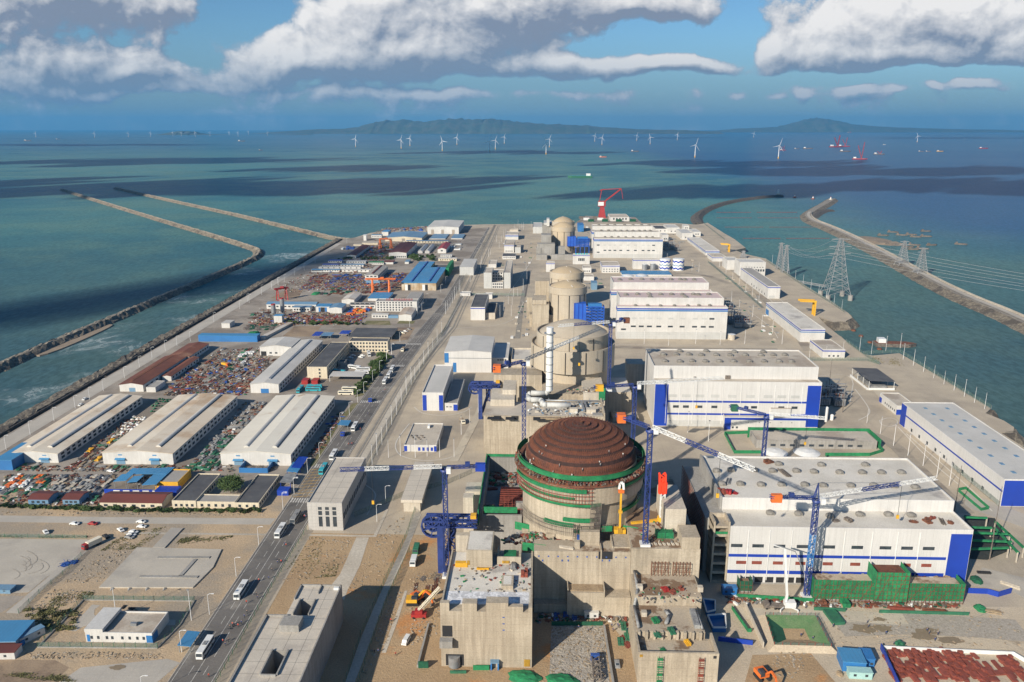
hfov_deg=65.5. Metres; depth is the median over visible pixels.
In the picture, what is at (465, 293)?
building
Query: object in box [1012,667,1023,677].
crate stack
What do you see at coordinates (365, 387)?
grass verge
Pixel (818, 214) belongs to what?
breakwater
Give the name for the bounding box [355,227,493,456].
track channel
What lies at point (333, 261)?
cabin
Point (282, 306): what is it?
silo
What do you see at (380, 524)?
path
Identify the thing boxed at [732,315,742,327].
transformer
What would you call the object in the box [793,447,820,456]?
tank
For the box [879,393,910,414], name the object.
building
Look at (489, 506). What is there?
scaffold
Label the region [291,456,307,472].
canopy
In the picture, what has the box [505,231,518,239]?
building
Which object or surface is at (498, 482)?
site debris
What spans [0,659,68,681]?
ground mud
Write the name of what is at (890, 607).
rebar bundle
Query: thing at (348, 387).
bus
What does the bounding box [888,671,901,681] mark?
crate stack
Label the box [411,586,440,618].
mobile crane
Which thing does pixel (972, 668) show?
plank stack
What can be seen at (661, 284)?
turbine hall
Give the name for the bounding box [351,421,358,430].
bus
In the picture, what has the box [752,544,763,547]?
window
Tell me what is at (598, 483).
scaffold
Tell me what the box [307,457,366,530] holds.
building
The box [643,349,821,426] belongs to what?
turbine hall
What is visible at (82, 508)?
bush
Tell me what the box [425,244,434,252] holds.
shed
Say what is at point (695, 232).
building
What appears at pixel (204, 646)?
bus
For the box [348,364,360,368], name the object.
bus
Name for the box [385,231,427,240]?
warehouse
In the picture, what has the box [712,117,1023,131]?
hills
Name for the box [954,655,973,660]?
crate stack
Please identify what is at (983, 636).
tyre track
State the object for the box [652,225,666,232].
building
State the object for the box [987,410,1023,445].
rubble bank
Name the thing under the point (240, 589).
bus
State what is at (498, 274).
building
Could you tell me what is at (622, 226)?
turbine hall
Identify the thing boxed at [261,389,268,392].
door
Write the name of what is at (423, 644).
wall
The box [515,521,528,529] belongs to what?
scaffold
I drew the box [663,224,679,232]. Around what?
building
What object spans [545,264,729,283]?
paving
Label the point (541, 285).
auxiliary building
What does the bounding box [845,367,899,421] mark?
paving
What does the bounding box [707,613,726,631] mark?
steel box frame
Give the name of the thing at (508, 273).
building
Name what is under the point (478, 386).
lifting gantry
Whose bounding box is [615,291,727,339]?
turbine hall
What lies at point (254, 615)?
fence
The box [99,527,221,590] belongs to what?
foundation slab
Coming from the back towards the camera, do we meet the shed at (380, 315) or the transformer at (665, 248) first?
the transformer at (665, 248)
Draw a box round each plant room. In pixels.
[577,223,583,231]
[591,280,596,289]
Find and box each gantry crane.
[274,286,288,300]
[365,277,395,292]
[379,237,392,248]
[721,243,729,251]
[798,299,816,315]
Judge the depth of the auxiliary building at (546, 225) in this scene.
1332.08 m
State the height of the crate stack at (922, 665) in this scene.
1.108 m
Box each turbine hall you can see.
[590,224,653,250]
[593,229,662,257]
[609,276,712,320]
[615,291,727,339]
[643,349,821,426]
[703,456,973,584]
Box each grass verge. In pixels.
[310,403,358,465]
[355,357,388,396]
[364,321,390,324]
[397,321,414,323]
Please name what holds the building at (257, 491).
on the ground sand at (218, 579)
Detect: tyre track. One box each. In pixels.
[849,620,911,631]
[882,636,938,647]
[903,624,965,631]
[908,626,970,638]
[936,608,1000,620]
[950,633,1012,640]
[951,615,1012,629]
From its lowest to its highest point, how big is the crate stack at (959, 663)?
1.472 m
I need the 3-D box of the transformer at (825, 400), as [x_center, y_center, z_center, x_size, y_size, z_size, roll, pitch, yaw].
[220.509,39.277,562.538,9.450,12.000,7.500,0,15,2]
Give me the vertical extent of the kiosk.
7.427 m
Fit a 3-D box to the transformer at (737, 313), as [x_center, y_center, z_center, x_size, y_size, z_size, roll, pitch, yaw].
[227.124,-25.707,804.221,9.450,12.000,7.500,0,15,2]
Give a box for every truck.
[81,536,102,549]
[410,554,416,566]
[412,542,419,553]
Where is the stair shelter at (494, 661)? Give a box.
[490,659,498,669]
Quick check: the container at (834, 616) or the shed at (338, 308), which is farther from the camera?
the shed at (338, 308)
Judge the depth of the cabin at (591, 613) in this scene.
317.73 m
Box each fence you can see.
[37,595,190,648]
[215,529,306,679]
[343,510,413,681]
[359,546,409,674]
[368,330,442,465]
[724,431,760,453]
[765,612,831,645]
[825,447,883,455]
[957,487,988,510]
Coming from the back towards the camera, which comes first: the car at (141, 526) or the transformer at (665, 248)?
the transformer at (665, 248)
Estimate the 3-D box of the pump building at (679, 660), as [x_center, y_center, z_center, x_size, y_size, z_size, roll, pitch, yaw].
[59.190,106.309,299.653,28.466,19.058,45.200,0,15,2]
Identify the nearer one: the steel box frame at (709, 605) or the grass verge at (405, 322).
the steel box frame at (709, 605)
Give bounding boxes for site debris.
[453,563,530,592]
[489,471,516,486]
[501,531,567,544]
[528,402,601,415]
[566,387,595,391]
[638,587,700,602]
[640,521,678,542]
[911,575,951,577]
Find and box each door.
[116,460,125,463]
[151,461,159,464]
[234,461,242,464]
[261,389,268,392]
[834,622,844,624]
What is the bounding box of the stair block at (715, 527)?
[682,454,730,582]
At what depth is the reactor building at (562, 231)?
1219.94 m
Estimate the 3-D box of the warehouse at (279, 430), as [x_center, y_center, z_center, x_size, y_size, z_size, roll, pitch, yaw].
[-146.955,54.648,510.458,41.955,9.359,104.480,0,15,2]
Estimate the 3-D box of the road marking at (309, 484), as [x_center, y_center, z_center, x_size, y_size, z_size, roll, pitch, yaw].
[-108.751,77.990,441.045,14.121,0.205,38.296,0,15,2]
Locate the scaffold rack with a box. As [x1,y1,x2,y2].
[651,616,659,623]
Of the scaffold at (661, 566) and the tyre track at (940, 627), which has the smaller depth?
the tyre track at (940, 627)
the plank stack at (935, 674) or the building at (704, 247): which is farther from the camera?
the building at (704, 247)
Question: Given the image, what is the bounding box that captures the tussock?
[69,611,79,616]
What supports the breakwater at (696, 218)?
in the water
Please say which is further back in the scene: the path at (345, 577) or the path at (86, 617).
the path at (345, 577)
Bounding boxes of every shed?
[0,442,27,469]
[27,491,58,504]
[61,491,89,504]
[104,467,174,492]
[146,381,165,391]
[155,486,181,495]
[162,356,198,380]
[198,333,260,341]
[221,320,234,327]
[266,301,318,308]
[277,486,290,495]
[292,305,312,311]
[315,303,331,311]
[329,303,346,312]
[342,292,361,303]
[347,245,369,257]
[349,302,375,307]
[362,241,378,244]
[368,292,393,300]
[371,234,382,237]
[371,313,388,317]
[382,230,390,235]
[384,260,394,263]
[398,307,415,320]
[406,240,448,242]
[418,244,427,252]
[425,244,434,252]
[429,234,448,238]
[438,242,450,252]
[438,257,457,260]
[440,254,451,256]
[451,234,464,238]
[620,270,671,275]
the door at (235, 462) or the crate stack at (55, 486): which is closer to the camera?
the crate stack at (55, 486)
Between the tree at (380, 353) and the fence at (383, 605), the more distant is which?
the tree at (380, 353)
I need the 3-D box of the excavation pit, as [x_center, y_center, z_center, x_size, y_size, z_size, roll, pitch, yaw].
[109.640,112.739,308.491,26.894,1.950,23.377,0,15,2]
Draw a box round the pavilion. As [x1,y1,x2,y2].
[850,368,894,389]
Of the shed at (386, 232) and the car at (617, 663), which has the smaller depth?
the car at (617, 663)
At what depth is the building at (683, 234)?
1396.42 m
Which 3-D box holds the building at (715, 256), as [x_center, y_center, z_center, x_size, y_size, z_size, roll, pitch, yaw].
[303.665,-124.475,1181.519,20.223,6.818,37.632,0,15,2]
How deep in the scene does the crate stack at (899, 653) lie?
296.61 m
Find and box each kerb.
[167,228,489,681]
[366,485,375,514]
[395,423,450,460]
[821,375,853,401]
[855,389,869,419]
[898,427,957,483]
[907,434,991,510]
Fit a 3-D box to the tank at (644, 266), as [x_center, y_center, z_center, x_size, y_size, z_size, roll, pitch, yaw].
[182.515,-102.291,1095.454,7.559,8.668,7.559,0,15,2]
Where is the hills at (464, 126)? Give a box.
[251,118,723,133]
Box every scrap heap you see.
[58,560,72,566]
[430,572,436,578]
[624,641,630,648]
[653,631,661,637]
[669,587,675,594]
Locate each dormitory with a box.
[307,342,348,378]
[349,337,390,351]
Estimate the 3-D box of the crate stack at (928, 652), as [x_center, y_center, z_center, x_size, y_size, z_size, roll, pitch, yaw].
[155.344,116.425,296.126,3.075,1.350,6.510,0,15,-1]
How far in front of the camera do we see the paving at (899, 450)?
463.65 m
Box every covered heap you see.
[508,669,541,681]
[545,673,579,681]
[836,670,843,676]
[970,575,982,584]
[973,604,986,612]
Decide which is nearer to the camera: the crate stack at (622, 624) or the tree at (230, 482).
the crate stack at (622, 624)
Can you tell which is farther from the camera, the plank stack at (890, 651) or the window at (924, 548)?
the window at (924, 548)
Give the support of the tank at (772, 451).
on the ground at (675, 457)
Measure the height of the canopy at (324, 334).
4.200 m
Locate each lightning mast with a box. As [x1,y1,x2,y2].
[954,466,961,511]
[989,488,1001,559]
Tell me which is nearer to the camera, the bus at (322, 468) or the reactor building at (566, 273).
the bus at (322, 468)
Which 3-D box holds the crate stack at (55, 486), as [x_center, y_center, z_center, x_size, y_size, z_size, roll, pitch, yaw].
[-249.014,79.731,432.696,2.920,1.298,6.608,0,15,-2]
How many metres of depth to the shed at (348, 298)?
893.82 m
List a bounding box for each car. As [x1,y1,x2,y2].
[69,521,79,524]
[87,521,97,525]
[124,534,134,538]
[136,519,145,523]
[136,524,146,527]
[401,633,410,645]
[614,659,619,668]
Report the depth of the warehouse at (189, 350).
684.27 m
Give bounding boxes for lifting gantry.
[421,513,477,572]
[468,380,500,418]
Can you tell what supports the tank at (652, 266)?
on the ground at (675, 457)
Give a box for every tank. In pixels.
[642,263,646,269]
[650,263,655,269]
[659,258,670,269]
[672,258,683,270]
[728,333,735,339]
[763,447,787,456]
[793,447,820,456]
[823,406,828,421]
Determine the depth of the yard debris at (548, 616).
458.17 m
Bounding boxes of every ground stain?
[109,664,125,669]
[849,624,875,633]
[870,625,892,631]
[873,617,884,620]
[910,632,935,639]
[915,627,939,635]
[938,637,962,643]
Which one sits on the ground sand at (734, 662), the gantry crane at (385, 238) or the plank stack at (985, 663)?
the plank stack at (985, 663)
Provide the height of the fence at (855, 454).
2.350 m
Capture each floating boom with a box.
[717,212,796,212]
[743,238,828,238]
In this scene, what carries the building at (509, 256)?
on the ground at (675, 457)
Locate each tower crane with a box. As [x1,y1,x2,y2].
[340,461,485,578]
[492,327,600,439]
[558,317,629,391]
[593,376,723,439]
[615,412,755,546]
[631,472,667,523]
[729,404,825,455]
[769,476,937,597]
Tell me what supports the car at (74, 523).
on the ground sand at (218, 579)
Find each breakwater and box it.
[0,188,263,372]
[113,187,348,239]
[690,195,783,224]
[800,198,1023,334]
[814,209,834,217]
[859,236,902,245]
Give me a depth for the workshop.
1039.95 m
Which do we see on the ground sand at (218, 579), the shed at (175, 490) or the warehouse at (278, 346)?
the shed at (175, 490)
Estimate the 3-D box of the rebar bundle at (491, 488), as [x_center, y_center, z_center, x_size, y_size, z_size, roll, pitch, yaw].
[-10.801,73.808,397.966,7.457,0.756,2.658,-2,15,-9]
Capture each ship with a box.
[568,173,591,177]
[829,135,842,146]
[852,142,867,159]
[872,337,916,347]
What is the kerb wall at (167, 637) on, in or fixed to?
on the ground sand at (218, 579)
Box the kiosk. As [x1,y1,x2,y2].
[274,314,283,322]
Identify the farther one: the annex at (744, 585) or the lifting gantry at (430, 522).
the lifting gantry at (430, 522)
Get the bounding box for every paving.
[450,395,485,460]
[515,270,531,337]
[524,273,529,296]
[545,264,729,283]
[615,346,777,349]
[709,262,763,307]
[721,261,812,350]
[738,608,909,625]
[837,613,1023,640]
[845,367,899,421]
[875,433,973,512]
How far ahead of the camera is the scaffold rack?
295.08 m
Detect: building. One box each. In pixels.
[84,607,168,642]
[98,491,172,508]
[155,469,190,487]
[172,473,220,508]
[196,494,240,508]
[229,584,343,681]
[235,474,279,508]
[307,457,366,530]
[401,462,433,511]
[404,423,443,451]
[422,364,452,410]
[439,531,532,668]
[444,335,494,372]
[445,379,464,410]
[456,453,528,552]
[460,259,476,274]
[460,291,470,295]
[470,294,488,319]
[484,267,492,288]
[485,292,492,298]
[486,303,496,318]
[488,260,497,267]
[492,280,503,288]
[492,342,509,367]
[493,269,503,279]
[502,253,515,258]
[504,239,514,252]
[504,260,512,288]
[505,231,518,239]
[511,348,530,367]
[515,245,520,252]
[515,415,645,571]
[527,295,552,330]
[531,319,614,383]
[533,222,541,232]
[535,277,548,301]
[536,233,572,259]
[542,218,551,241]
[546,261,554,271]
[549,280,586,321]
[550,266,583,282]
[551,221,575,253]
[552,216,574,225]
[573,253,589,263]
[582,265,590,272]
[583,274,593,280]
[600,261,619,272]
[608,214,628,220]
[628,570,718,681]
[632,258,659,268]
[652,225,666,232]
[660,233,668,240]
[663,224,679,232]
[676,229,692,239]
[682,224,688,229]
[687,237,719,254]
[689,229,700,235]
[707,253,725,260]
[722,257,736,269]
[734,259,765,275]
[740,267,780,298]
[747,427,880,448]
[765,302,824,341]
[809,339,844,357]
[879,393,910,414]
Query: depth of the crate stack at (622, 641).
303.41 m
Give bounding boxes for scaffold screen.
[445,260,453,275]
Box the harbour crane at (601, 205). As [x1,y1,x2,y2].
[598,188,622,217]
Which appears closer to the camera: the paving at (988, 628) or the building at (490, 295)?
the paving at (988, 628)
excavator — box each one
[406,589,435,605]
[410,590,434,606]
[753,666,776,681]
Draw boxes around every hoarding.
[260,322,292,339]
[366,280,379,282]
[718,636,752,644]
[731,606,751,631]
[736,594,813,601]
[744,602,763,647]
[814,607,845,611]
[879,610,968,614]
[880,643,899,681]
[883,645,1023,661]
[967,588,1011,596]
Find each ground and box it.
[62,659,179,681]
[223,223,1023,647]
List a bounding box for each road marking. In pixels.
[172,228,487,681]
[293,468,327,496]
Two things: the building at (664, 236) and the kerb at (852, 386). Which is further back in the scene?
the building at (664, 236)
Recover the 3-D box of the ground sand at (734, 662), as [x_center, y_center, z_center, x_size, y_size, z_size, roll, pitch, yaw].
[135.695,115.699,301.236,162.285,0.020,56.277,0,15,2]
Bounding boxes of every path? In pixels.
[69,605,174,630]
[124,532,265,534]
[308,508,387,536]
[332,537,368,599]
[346,511,420,681]
[382,591,406,652]
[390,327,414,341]
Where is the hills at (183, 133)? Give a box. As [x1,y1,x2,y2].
[158,131,313,134]
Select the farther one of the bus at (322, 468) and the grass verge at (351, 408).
the grass verge at (351, 408)
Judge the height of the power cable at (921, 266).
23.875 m
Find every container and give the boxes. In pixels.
[301,378,310,383]
[311,378,319,383]
[388,315,398,317]
[455,560,467,566]
[823,609,844,624]
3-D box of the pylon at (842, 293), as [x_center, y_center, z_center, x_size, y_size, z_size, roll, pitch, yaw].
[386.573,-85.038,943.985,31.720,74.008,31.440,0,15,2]
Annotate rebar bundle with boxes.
[477,567,489,569]
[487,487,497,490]
[559,545,573,549]
[726,477,731,484]
[777,468,791,476]
[887,605,914,610]
[922,607,946,610]
[938,517,946,524]
[976,570,990,573]
[985,608,1001,614]
[1000,580,1020,589]
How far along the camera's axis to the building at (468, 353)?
637.14 m
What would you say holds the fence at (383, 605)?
on the ground at (390, 665)
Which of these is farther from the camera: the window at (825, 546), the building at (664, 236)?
the building at (664, 236)
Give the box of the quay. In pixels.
[576,216,640,223]
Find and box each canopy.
[280,473,296,485]
[287,462,303,476]
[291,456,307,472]
[312,332,322,339]
[320,332,333,337]
[329,371,365,378]
[339,330,351,337]
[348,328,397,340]
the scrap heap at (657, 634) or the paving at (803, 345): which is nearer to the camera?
the scrap heap at (657, 634)
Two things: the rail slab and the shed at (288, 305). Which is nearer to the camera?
the rail slab
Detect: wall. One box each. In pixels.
[0,239,341,435]
[37,599,194,648]
[417,623,428,667]
[603,624,613,681]
[811,211,1023,316]
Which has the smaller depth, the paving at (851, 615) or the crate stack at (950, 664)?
the crate stack at (950, 664)
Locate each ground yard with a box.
[0,227,487,494]
[256,314,367,324]
[271,290,301,297]
[282,326,320,336]
[331,277,367,289]
[358,243,397,257]
[377,273,408,289]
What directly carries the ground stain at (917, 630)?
on the paving at (988, 628)
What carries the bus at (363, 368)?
on the ground yard at (429, 306)
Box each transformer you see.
[663,242,668,249]
[673,243,679,250]
[724,302,733,313]
[727,311,735,323]
[731,309,740,320]
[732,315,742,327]
[737,316,748,321]
[741,315,750,327]
[820,380,828,395]
[820,387,832,404]
[822,385,838,402]
[825,378,841,392]
[830,388,845,405]
[832,383,848,400]
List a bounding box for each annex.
[722,414,817,429]
[737,575,752,593]
[807,571,874,602]
[867,562,910,603]
[892,574,965,604]
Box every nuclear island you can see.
[483,359,643,453]
[534,476,700,617]
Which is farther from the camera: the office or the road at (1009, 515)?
the office
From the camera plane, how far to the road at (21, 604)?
337.75 m
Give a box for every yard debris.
[0,226,959,622]
[165,226,426,395]
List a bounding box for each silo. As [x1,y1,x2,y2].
[271,303,275,317]
[279,297,284,314]
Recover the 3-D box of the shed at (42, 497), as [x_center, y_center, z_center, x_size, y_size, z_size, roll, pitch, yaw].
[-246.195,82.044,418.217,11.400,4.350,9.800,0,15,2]
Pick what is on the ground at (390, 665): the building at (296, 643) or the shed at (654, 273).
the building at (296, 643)
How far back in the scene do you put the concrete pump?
323.37 m
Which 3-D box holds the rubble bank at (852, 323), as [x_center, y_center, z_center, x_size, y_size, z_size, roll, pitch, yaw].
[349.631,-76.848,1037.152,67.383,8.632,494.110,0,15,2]
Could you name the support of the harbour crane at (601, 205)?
on the quay
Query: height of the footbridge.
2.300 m
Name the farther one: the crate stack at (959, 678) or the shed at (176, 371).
the shed at (176, 371)
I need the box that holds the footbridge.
[798,280,824,286]
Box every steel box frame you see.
[702,598,715,616]
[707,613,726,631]
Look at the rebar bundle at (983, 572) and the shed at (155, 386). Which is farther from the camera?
the shed at (155, 386)
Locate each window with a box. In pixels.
[318,516,322,526]
[326,517,329,526]
[333,517,336,526]
[731,544,742,546]
[736,561,745,563]
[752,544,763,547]
[752,561,761,563]
[773,561,782,564]
[797,545,807,547]
[823,545,834,548]
[823,562,832,565]
[850,563,859,565]
[851,546,862,548]
[879,546,890,549]
[901,546,912,549]
[921,564,931,566]
[923,547,934,549]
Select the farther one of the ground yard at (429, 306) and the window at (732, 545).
the ground yard at (429, 306)
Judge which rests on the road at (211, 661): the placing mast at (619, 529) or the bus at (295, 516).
the bus at (295, 516)
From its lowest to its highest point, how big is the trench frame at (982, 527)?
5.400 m
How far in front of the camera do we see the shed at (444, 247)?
1252.74 m
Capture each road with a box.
[0,243,340,451]
[0,515,275,524]
[6,547,91,613]
[169,227,489,681]
[807,212,1023,320]
[965,493,1023,527]
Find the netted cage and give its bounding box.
[655,528,673,538]
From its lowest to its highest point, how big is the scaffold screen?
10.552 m
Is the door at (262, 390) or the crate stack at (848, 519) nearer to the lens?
the crate stack at (848, 519)
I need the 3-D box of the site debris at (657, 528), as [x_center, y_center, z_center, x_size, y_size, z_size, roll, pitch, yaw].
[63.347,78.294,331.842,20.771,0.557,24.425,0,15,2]
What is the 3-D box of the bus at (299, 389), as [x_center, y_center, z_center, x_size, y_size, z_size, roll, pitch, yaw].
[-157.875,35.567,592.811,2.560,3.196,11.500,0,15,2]
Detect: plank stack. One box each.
[887,649,896,655]
[909,673,920,681]
[921,672,930,681]
[924,662,934,671]
[925,656,937,666]
[926,672,937,681]
[928,668,938,677]
[936,675,947,679]
[937,668,949,677]
[938,664,947,670]
[959,672,969,681]
[960,668,969,677]
[962,659,972,665]
[962,666,975,670]
[964,667,977,678]
[970,652,978,658]
[982,661,991,667]
[984,667,995,676]
[985,677,999,681]
[991,660,1003,669]
[993,669,1006,675]
[996,655,1007,658]
[1004,669,1016,677]
[1006,673,1018,681]
[1015,673,1023,681]
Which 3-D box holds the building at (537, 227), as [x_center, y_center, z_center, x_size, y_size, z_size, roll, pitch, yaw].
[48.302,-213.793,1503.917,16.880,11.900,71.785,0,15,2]
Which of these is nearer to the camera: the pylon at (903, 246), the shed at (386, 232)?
the pylon at (903, 246)
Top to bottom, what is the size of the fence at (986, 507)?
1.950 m
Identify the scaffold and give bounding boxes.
[484,505,494,513]
[514,451,647,486]
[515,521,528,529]
[522,541,542,551]
[594,525,611,531]
[651,561,668,575]
[672,562,690,575]
[681,465,703,567]
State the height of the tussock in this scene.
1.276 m
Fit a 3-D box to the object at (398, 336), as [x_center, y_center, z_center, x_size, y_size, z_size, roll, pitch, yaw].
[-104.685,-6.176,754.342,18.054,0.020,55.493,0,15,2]
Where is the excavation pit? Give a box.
[758,615,836,653]
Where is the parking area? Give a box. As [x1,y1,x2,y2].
[0,539,88,592]
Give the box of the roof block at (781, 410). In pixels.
[770,408,790,415]
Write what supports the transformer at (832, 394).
on the ground at (675, 457)
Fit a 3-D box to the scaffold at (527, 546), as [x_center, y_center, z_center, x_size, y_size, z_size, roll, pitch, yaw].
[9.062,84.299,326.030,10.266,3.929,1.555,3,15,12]
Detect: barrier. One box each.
[418,661,428,667]
[450,670,465,673]
[473,665,488,669]
[551,621,602,625]
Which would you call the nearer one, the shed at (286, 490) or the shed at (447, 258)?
the shed at (286, 490)
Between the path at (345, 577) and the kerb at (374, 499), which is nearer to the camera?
the path at (345, 577)
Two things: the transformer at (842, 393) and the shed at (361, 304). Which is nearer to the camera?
the transformer at (842, 393)
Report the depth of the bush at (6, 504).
411.27 m
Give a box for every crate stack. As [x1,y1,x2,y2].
[18,482,27,487]
[33,483,43,488]
[50,484,58,490]
[53,489,66,493]
[55,484,65,490]
[70,477,81,483]
[493,474,501,479]
[508,478,518,483]
[521,567,527,577]
[617,637,623,645]
[621,621,626,630]
[624,632,629,640]
[661,586,668,592]
[667,626,675,634]
[684,639,690,646]
[718,487,726,494]
[725,488,732,494]
[763,458,773,463]
[818,598,827,606]
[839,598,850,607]
[844,516,852,522]
[882,654,896,660]
[887,655,899,665]
[888,666,904,677]
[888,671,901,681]
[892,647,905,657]
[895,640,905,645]
[897,663,911,676]
[904,659,920,672]
[905,651,920,663]
[905,663,921,677]
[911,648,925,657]
[912,651,926,662]
[914,657,928,668]
[922,516,932,523]
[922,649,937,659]
[922,650,938,662]
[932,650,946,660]
[932,656,949,669]
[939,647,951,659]
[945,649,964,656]
[946,669,958,679]
[947,652,963,662]
[947,662,960,673]
[948,670,963,681]
[953,657,965,666]
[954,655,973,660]
[970,661,986,672]
[972,671,989,681]
[998,658,1017,670]
[1007,654,1019,664]
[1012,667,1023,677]
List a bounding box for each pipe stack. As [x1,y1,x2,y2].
[94,488,103,495]
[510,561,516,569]
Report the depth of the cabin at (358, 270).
1079.37 m
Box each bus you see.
[195,634,214,659]
[233,579,248,599]
[274,522,286,537]
[290,509,300,523]
[296,385,303,392]
[305,386,321,390]
[307,384,322,388]
[318,462,327,474]
[329,449,337,459]
[338,390,353,394]
[342,386,356,389]
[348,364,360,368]
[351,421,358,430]
[356,367,370,370]
[382,376,387,383]
[386,370,391,377]
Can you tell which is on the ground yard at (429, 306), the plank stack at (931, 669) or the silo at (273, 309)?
the silo at (273, 309)
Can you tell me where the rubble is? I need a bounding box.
[0,511,1019,681]
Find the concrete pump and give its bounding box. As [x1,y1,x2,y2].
[763,544,804,612]
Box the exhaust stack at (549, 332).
[525,326,570,407]
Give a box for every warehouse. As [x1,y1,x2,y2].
[11,393,142,462]
[101,393,237,464]
[118,354,186,391]
[170,342,208,358]
[219,394,334,465]
[250,339,322,392]
[259,336,300,355]
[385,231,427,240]
[389,242,416,257]
[401,261,446,289]
[427,220,463,233]
[899,402,1023,506]
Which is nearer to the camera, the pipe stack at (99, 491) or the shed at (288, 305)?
the pipe stack at (99, 491)
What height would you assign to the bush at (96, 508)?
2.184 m
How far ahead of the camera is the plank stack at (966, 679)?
283.29 m
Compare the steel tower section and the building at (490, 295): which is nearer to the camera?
the steel tower section
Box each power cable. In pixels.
[830,255,1017,289]
[832,248,1020,283]
[840,242,1019,276]
[852,255,1023,286]
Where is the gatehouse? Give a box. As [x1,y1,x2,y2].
[338,359,346,366]
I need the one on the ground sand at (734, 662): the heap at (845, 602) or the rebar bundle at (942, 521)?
the heap at (845, 602)
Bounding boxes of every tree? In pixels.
[215,473,244,492]
[368,359,380,366]
[373,363,382,368]
[376,351,387,356]
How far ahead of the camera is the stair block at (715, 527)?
350.36 m
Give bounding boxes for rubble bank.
[0,238,342,437]
[802,283,859,330]
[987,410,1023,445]
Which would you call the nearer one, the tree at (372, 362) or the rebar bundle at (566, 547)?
the rebar bundle at (566, 547)
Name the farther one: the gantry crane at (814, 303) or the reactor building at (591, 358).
the gantry crane at (814, 303)
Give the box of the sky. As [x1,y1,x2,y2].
[0,0,1023,129]
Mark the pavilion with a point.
(871, 378)
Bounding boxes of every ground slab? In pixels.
[0,596,24,612]
[968,568,1023,597]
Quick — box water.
[0,130,1023,446]
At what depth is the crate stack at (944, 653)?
296.13 m
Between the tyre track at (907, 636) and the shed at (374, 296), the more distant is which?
the shed at (374, 296)
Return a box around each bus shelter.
[177,630,199,651]
[338,420,350,428]
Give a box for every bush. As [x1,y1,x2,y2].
[1,501,9,507]
[71,504,78,509]
[79,505,87,510]
[93,505,100,510]
[110,505,119,510]
[162,507,170,512]
[202,507,209,512]
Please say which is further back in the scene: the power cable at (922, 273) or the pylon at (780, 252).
the pylon at (780, 252)
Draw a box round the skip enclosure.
[239,460,273,472]
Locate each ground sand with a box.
[0,488,290,681]
[702,603,1023,681]
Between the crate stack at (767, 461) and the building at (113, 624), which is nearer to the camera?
the building at (113, 624)
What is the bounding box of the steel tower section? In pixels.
[590,653,601,681]
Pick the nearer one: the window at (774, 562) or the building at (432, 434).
the window at (774, 562)
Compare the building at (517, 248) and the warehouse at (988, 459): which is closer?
the warehouse at (988, 459)
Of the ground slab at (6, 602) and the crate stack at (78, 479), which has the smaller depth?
the ground slab at (6, 602)
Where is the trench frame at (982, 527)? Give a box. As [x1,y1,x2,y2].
[963,515,1023,562]
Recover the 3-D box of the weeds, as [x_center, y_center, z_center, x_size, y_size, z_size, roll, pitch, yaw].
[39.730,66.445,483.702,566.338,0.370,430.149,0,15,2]
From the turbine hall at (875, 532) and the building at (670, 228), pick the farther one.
the building at (670, 228)
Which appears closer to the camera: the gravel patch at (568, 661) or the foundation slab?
the gravel patch at (568, 661)
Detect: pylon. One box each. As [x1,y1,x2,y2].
[739,251,746,257]
[775,243,784,268]
[780,245,789,272]
[818,238,852,300]
[893,241,908,264]
[912,248,927,273]
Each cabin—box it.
[0,584,16,593]
[0,620,34,642]
[0,643,22,659]
[19,624,45,642]
[311,269,321,271]
[319,266,361,268]
[322,263,339,265]
[322,269,340,271]
[328,259,342,262]
[340,263,364,266]
[342,269,370,271]
[346,260,366,263]
[368,261,383,264]
[584,610,598,618]
[721,584,737,594]
[836,647,866,670]
[846,666,873,679]
[858,647,875,667]
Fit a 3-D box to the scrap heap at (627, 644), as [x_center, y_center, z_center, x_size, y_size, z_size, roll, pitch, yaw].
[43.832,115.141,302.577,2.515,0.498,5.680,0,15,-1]
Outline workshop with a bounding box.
[365,265,387,277]
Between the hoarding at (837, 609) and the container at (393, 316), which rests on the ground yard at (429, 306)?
the container at (393, 316)
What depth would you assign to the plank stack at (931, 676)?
283.28 m
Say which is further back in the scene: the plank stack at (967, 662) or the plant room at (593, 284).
the plant room at (593, 284)
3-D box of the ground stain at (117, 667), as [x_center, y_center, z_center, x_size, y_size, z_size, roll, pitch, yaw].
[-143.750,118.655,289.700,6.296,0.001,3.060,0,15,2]
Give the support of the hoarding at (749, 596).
on the ground at (675, 457)
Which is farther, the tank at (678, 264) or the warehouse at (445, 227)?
the warehouse at (445, 227)
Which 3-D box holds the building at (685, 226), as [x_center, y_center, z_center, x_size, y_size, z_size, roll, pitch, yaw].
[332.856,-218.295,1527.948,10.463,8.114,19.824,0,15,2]
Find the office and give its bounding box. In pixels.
[376,292,423,311]
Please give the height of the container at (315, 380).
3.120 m
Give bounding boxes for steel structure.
[567,236,589,252]
[574,302,604,325]
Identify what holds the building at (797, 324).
on the ground at (675, 457)
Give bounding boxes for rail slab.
[361,327,451,457]
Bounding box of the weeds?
[2,356,903,681]
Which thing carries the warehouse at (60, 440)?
on the ground yard at (429, 306)
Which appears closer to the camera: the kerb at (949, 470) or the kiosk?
the kerb at (949, 470)
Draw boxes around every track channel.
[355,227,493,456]
[359,227,494,456]
[366,226,497,462]
[367,226,499,468]
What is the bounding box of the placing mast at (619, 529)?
[614,481,625,533]
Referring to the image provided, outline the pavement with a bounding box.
[216,227,490,681]
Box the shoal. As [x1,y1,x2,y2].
[36,324,113,356]
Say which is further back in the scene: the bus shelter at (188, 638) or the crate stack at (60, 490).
the crate stack at (60, 490)

